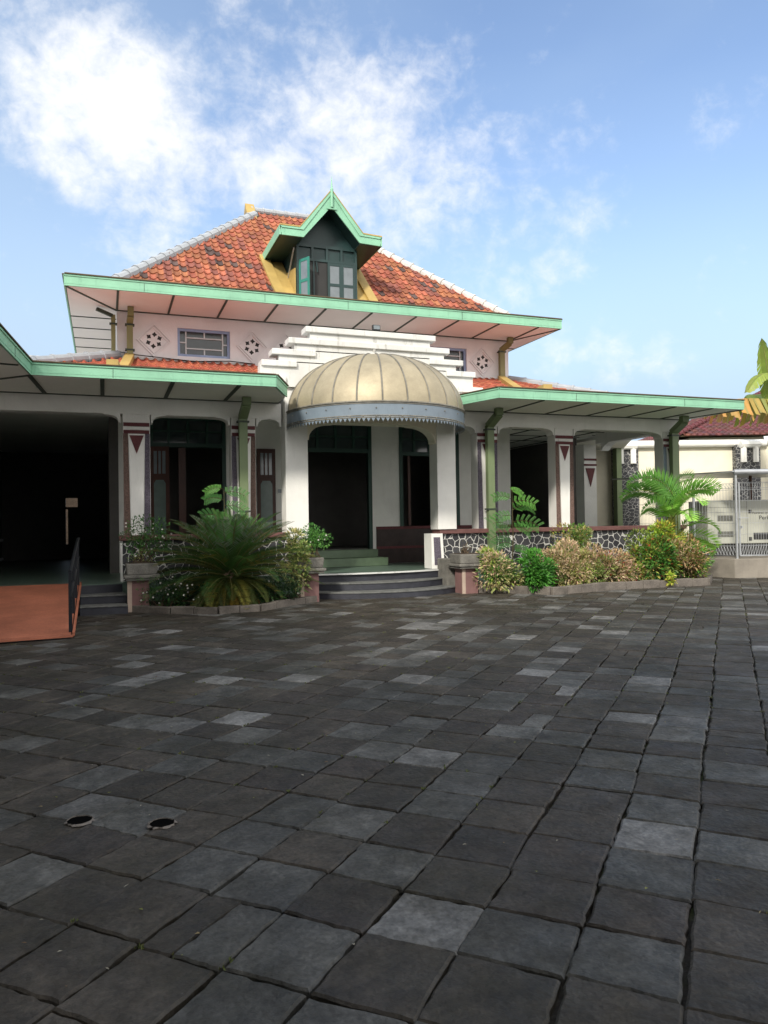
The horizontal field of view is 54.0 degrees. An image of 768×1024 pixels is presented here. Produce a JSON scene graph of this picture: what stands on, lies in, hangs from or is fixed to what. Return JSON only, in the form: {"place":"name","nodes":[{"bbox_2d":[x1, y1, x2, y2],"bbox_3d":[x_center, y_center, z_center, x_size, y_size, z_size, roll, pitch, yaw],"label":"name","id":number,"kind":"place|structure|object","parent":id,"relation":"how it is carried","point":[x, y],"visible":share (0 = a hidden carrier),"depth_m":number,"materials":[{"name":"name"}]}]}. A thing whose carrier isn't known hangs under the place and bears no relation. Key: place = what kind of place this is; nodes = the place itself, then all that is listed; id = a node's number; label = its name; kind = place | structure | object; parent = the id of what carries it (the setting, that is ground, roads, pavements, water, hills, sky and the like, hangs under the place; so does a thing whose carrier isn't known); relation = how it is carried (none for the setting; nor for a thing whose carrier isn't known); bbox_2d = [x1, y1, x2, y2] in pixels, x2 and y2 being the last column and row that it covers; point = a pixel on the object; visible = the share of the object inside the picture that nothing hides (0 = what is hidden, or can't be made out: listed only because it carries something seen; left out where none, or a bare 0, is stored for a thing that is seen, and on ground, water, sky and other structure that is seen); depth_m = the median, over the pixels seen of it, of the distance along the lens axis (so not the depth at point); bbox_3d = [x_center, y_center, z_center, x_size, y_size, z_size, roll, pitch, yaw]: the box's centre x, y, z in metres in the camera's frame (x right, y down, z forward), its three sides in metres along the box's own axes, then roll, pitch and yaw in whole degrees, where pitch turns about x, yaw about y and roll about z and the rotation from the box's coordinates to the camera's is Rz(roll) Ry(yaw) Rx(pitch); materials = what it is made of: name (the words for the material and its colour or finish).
{"place":"outdoors","nodes":[
{"label":"outdoors","id":0,"kind":"place"},
{"bbox_2d":[149,595,293,606],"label":"soil","id":1,"kind":"structure","parent":0,"point":[151,602],"depth_m":13.89,"materials":[{"name":"brown soil"}]},
{"bbox_2d":[135,569,193,606],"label":"shrub","id":2,"kind":"object","parent":1,"relation":"on","point":[174,595],"visible":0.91,"depth_m":13.23,"materials":[{"name":"green plant"}]},
{"bbox_2d":[198,484,252,525],"bbox_3d":[-3.030,0.569,14.313,1.042,2.198,0.668,-1,-1,-20],"label":"mimosa sapling","id":3,"kind":"object","parent":1,"relation":"on","point":[208,495],"visible":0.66,"depth_m":14.26,"materials":[{"name":"green plant"}]},
{"bbox_2d":[136,508,324,607],"bbox_3d":[-2.843,1.002,13.845,3.468,2.163,3.246,-1,-1,16],"label":"cycad","id":4,"kind":"object","parent":1,"relation":"on","point":[230,540],"visible":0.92,"depth_m":13.42,"materials":[{"name":"green plant"}]},
{"bbox_2d":[174,580,298,606],"bbox_3d":[-2.632,1.465,13.617,2.287,0.514,0.890,-1,-1,-20],"label":"shrub","id":5,"kind":"object","parent":1,"relation":"on","point":[200,590],"visible":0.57,"depth_m":13.44,"materials":[{"name":"green plant"}]},
{"bbox_2d":[250,568,303,601],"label":"shrub","id":6,"kind":"object","parent":1,"relation":"on","point":[273,582],"visible":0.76,"depth_m":13.84,"materials":[{"name":"green plant"}]},
{"bbox_2d":[277,527,314,597],"bbox_3d":[-1.621,0.957,14.281,0.799,1.385,0.759,-1,-1,-20],"label":"shrub","id":7,"kind":"object","parent":1,"relation":"on","point":[297,545],"visible":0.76,"depth_m":14.20,"materials":[{"name":"green plant"}]},
{"bbox_2d":[0,577,767,1023],"bbox_3d":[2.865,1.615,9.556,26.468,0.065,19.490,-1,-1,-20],"label":"paving","id":8,"kind":"structure","parent":0,"point":[272,887],"depth_m":3.90,"materials":[{"name":"grey stone"}]},
{"bbox_2d":[0,537,81,643],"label":"access ramp","id":9,"kind":"structure","parent":8,"relation":"on","point":[39,612],"depth_m":11.34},
{"bbox_2d":[66,498,77,543],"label":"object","id":10,"kind":"structure","parent":8,"relation":"on","point":[71,502],"depth_m":31.40,"materials":[{"name":"wood"}]},
{"bbox_2d":[64,815,94,826],"bbox_3d":[-1.551,1.571,3.840,0.149,0.008,0.147,-1,-1,-20],"label":"drain hole","id":11,"kind":"object","parent":8,"relation":"on","point":[78,820],"visible":1,"depth_m":3.84,"materials":[{"name":"stone"}]},
{"bbox_2d":[79,584,127,615],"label":"side steps","id":12,"kind":"structure","parent":8,"relation":"on","point":[103,599],"depth_m":13.24,"materials":[{"name":"grey concrete"}]},
{"bbox_2d":[127,580,148,611],"bbox_3d":[-4.367,1.496,13.389,0.364,0.580,0.366,-1,-1,-20],"label":"garden pedestal","id":13,"kind":"object","parent":8,"relation":"on","point":[133,598],"visible":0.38,"depth_m":13.21,"materials":[{"name":"pink paint"}]},
{"bbox_2d":[123,561,159,580],"bbox_3d":[-4.317,1.049,13.420,0.600,0.312,0.600,-1,-1,-20],"label":"concrete pot","id":14,"kind":"object","parent":13,"relation":"on","point":[145,571],"visible":0.91,"depth_m":13.17,"materials":[{"name":"concrete"}]},
{"bbox_2d":[128,548,154,562],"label":"shrub","id":15,"kind":"object","parent":14,"relation":"in","point":[143,560],"visible":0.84,"depth_m":13.36,"materials":[{"name":"green plant"}]},
{"bbox_2d":[118,514,171,562],"bbox_3d":[-4.262,0.462,13.468,0.955,0.880,0.820,-1,-1,-20],"label":"shrub","id":16,"kind":"object","parent":14,"relation":"in","point":[145,536],"visible":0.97,"depth_m":13.41,"materials":[{"name":"green plant"}]},
{"bbox_2d":[147,817,177,829],"bbox_3d":[-1.115,1.564,3.790,0.152,0.008,0.146,-1,-1,-20],"label":"drain hole","id":17,"kind":"object","parent":8,"relation":"on","point":[162,823],"visible":1,"depth_m":3.79,"materials":[{"name":"stone"}]},
{"bbox_2d":[132,596,316,614],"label":"curb","id":18,"kind":"structure","parent":8,"relation":"on","point":[271,605],"depth_m":12.95,"materials":[{"name":"stone"}]},
{"bbox_2d":[296,573,318,601],"bbox_3d":[-1.478,1.467,14.570,0.364,0.580,0.366,-1,-1,-20],"label":"garden pedestal","id":19,"kind":"object","parent":8,"relation":"on","point":[314,586],"visible":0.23,"depth_m":14.42,"materials":[{"name":"pink paint"}]},
{"bbox_2d":[291,556,325,573],"bbox_3d":[-1.484,1.021,14.580,0.600,0.312,0.600,-1,-1,-20],"label":"concrete pot","id":20,"kind":"object","parent":19,"relation":"on","point":[317,562],"visible":0.62,"depth_m":14.36,"materials":[{"name":"concrete"}]},
{"bbox_2d":[299,523,332,556],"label":"shrub","id":21,"kind":"object","parent":20,"relation":"in","point":[316,542],"visible":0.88,"depth_m":14.58,"materials":[{"name":"green plant"}]},
{"bbox_2d":[0,176,744,603],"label":"colonial house","id":22,"kind":"structure","parent":8,"relation":"on","point":[260,362],"depth_m":17.78,"materials":[{"name":"paint"}]},
{"bbox_2d":[150,446,169,534],"bbox_3d":[-5.064,-0.083,17.064,0.420,2.800,0.044,-1,-1,-8],"label":"door leaf","id":23,"kind":"structure","parent":22,"relation":"in","point":[159,456],"depth_m":17.05,"materials":[{"name":"brown wood"}]},
{"bbox_2d":[176,326,231,358],"bbox_3d":[-4.211,-3.939,17.614,1.260,0.680,0.127,-1,-1,-20],"label":"clerestory window","id":24,"kind":"structure","parent":22,"relation":"in","point":[191,342],"depth_m":17.63,"materials":[{"name":"grey glass"}]},
{"bbox_2d":[257,449,275,532],"bbox_3d":[-2.793,-0.090,17.954,0.440,2.830,0.044,-1,-1,-20],"label":"door leaf","id":25,"kind":"structure","parent":22,"relation":"in","point":[266,474],"depth_m":17.94,"materials":[{"name":"brown wood"}]},
{"bbox_2d":[372,325,379,330],"bbox_3d":[-0.167,-3.908,16.080,0.200,0.150,0.088,-1,-1,-20],"label":"floodlight","id":26,"kind":"object","parent":22,"relation":"on","point":[375,327],"visible":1,"depth_m":16.04,"materials":[{"name":"grey glass"}]},
{"bbox_2d":[430,345,467,371],"bbox_3d":[1.624,-3.999,19.783,1.210,0.680,0.127,-1,-1,-20],"label":"clerestory window","id":27,"kind":"structure","parent":22,"relation":"in","point":[455,354],"depth_m":19.93,"materials":[{"name":"white glass"}]},
{"bbox_2d":[319,571,454,598],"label":"entrance steps","id":28,"kind":"structure","parent":8,"relation":"on","point":[392,585],"depth_m":15.42,"materials":[{"name":"grey stone"}]},
{"bbox_2d":[437,558,454,585],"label":"pebble pier","id":29,"kind":"structure","parent":8,"relation":"on","point":[446,573],"depth_m":16.13,"materials":[{"name":"concrete"}]},
{"bbox_2d":[455,568,477,593],"bbox_3d":[1.729,1.450,15.815,0.364,0.550,0.366,-1,-1,-20],"label":"garden pedestal","id":30,"kind":"object","parent":8,"relation":"on","point":[465,582],"visible":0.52,"depth_m":15.66,"materials":[{"name":"pink paint"}]},
{"bbox_2d":[447,552,482,568],"bbox_3d":[1.723,1.019,15.825,0.600,0.312,0.600,-1,-1,-20],"label":"concrete pot","id":31,"kind":"object","parent":30,"relation":"on","point":[470,560],"visible":0.96,"depth_m":15.60,"materials":[{"name":"concrete"}]},
{"bbox_2d":[461,542,471,552],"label":"shrub","id":32,"kind":"object","parent":31,"relation":"on","point":[465,550],"visible":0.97,"depth_m":15.78,"materials":[{"name":"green plant"}]},
{"bbox_2d":[478,574,712,594],"bbox_3d":[4.969,1.593,16.419,6.443,0.221,1.436,-1,-1,-20],"label":"planting bed","id":33,"kind":"object","parent":8,"relation":"on","point":[601,586],"visible":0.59,"depth_m":15.79,"materials":[{"name":"grey concrete"}]},
{"bbox_2d":[611,442,639,525],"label":"stone pier","id":34,"kind":"structure","parent":8,"relation":"on","point":[629,451],"depth_m":25.39,"materials":[{"name":"grey stone"}]},
{"bbox_2d":[596,439,766,534],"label":"boundary wall","id":35,"kind":"structure","parent":8,"relation":"on","point":[700,456],"depth_m":25.67,"materials":[{"name":"beige paint"}]},
{"bbox_2d":[637,391,767,440],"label":"neighbour house","id":36,"kind":"structure","parent":8,"relation":"on","point":[701,428],"depth_m":32.06,"materials":[{"name":"tile"}]},
{"bbox_2d":[686,555,767,577],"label":"concrete plinth","id":37,"kind":"structure","parent":8,"relation":"on","point":[740,567],"depth_m":18.59,"materials":[{"name":"beige concrete"}]},
{"bbox_2d":[611,469,767,558],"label":"cage","id":38,"kind":"object","parent":37,"relation":"on","point":[735,474],"visible":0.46,"depth_m":18.79,"materials":[{"name":"grey metal"}]},
{"bbox_2d":[689,500,767,556],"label":"generator","id":39,"kind":"object","parent":37,"relation":"on","point":[725,505],"visible":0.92,"depth_m":19.87,"materials":[{"name":"beige metal"}]},
{"bbox_2d":[704,338,767,427],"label":"banana plant","id":40,"kind":"object","parent":8,"relation":"on","point":[757,402],"visible":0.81,"depth_m":22.54,"materials":[{"name":"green plant"}]},
{"bbox_2d":[732,440,760,499],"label":"stone pier","id":41,"kind":"structure","parent":8,"relation":"on","point":[745,454],"depth_m":25.50,"materials":[{"name":"grey stone"}]},
{"bbox_2d":[763,436,767,499],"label":"boundary wall","id":42,"kind":"structure","parent":8,"relation":"on","point":[766,459],"depth_m":25.76,"materials":[{"name":"white paint"}]},
{"bbox_2d":[0,0,767,440],"label":"sky","id":43,"kind":"structure","parent":0,"point":[600,167],"materials":[{"name":"blue"}]},
{"bbox_2d":[1,587,767,970],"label":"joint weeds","id":44,"kind":"object","parent":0,"point":[141,947],"visible":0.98,"depth_m":5.81,"materials":[{"name":"green plant"}]},
{"bbox_2d":[479,575,704,584],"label":"soil","id":45,"kind":"structure","parent":0,"point":[681,576],"depth_m":17.81,"materials":[{"name":"brown soil"}]},
{"bbox_2d":[473,545,524,592],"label":"shrub","id":46,"kind":"object","parent":45,"relation":"on","point":[496,573],"visible":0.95,"depth_m":15.54,"materials":[{"name":"green plant"}]},
{"bbox_2d":[482,487,542,569],"bbox_3d":[2.778,0.524,16.338,1.420,2.166,0.617,-1,-1,-20],"label":"mimosa sapling","id":47,"kind":"object","parent":45,"relation":"on","point":[521,496],"visible":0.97,"depth_m":16.41,"materials":[{"name":"green plant"}]},
{"bbox_2d":[516,547,558,592],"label":"shrub","id":48,"kind":"object","parent":45,"relation":"on","point":[537,573],"visible":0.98,"depth_m":15.27,"materials":[{"name":"green plant"}]},
{"bbox_2d":[530,537,597,585],"bbox_3d":[3.775,1.094,16.051,1.678,1.158,1.129,-1,-1,-20],"label":"shrub","id":49,"kind":"object","parent":45,"relation":"on","point":[559,552],"visible":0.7,"depth_m":15.90,"materials":[{"name":"beige plant"}]},
{"bbox_2d":[548,522,594,577],"bbox_3d":[4.255,0.901,16.984,1.172,1.390,0.894,-1,-1,-20],"label":"shrub","id":50,"kind":"object","parent":45,"relation":"on","point":[581,539],"visible":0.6,"depth_m":16.95,"materials":[{"name":"green plant"}]},
{"bbox_2d":[511,560,664,586],"bbox_3d":[4.505,1.336,16.321,4.031,0.649,1.002,-1,-1,-20],"label":"shrub","id":51,"kind":"object","parent":45,"relation":"on","point":[599,571],"visible":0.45,"depth_m":16.07,"materials":[{"name":"green plant"}]},
{"bbox_2d":[579,541,641,581],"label":"shrub","id":52,"kind":"object","parent":45,"relation":"on","point":[598,556],"visible":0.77,"depth_m":16.34,"materials":[{"name":"beige plant"}]},
{"bbox_2d":[619,527,682,580],"bbox_3d":[6.031,0.988,16.950,1.518,1.330,1.208,0,-1,-36],"label":"shrub","id":53,"kind":"object","parent":45,"relation":"on","point":[661,552],"visible":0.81,"depth_m":16.70,"materials":[{"name":"green plant"}]},
{"bbox_2d":[643,518,680,579],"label":"shrub","id":54,"kind":"object","parent":45,"relation":"on","point":[658,531],"visible":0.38,"depth_m":17.10,"materials":[{"name":"green plant"}]},
{"bbox_2d":[619,466,722,576],"bbox_3d":[6.812,0.224,17.791,2.436,2.644,1.958,-1,-1,18],"label":"areca palm","id":55,"kind":"object","parent":45,"relation":"on","point":[678,498],"visible":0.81,"depth_m":17.74,"materials":[{"name":"green plant"}]},
{"bbox_2d":[665,570,677,586],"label":"shrub","id":56,"kind":"object","parent":45,"relation":"on","point":[671,581],"visible":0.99,"depth_m":16.32,"materials":[{"name":"yellow plant"}]},
{"bbox_2d":[658,533,716,578],"bbox_3d":[6.900,1.040,17.162,1.533,1.198,1.094,-1,-1,-20],"label":"shrub","id":57,"kind":"object","parent":45,"relation":"on","point":[692,561],"visible":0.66,"depth_m":16.97,"materials":[{"name":"beige plant"}]}
]}

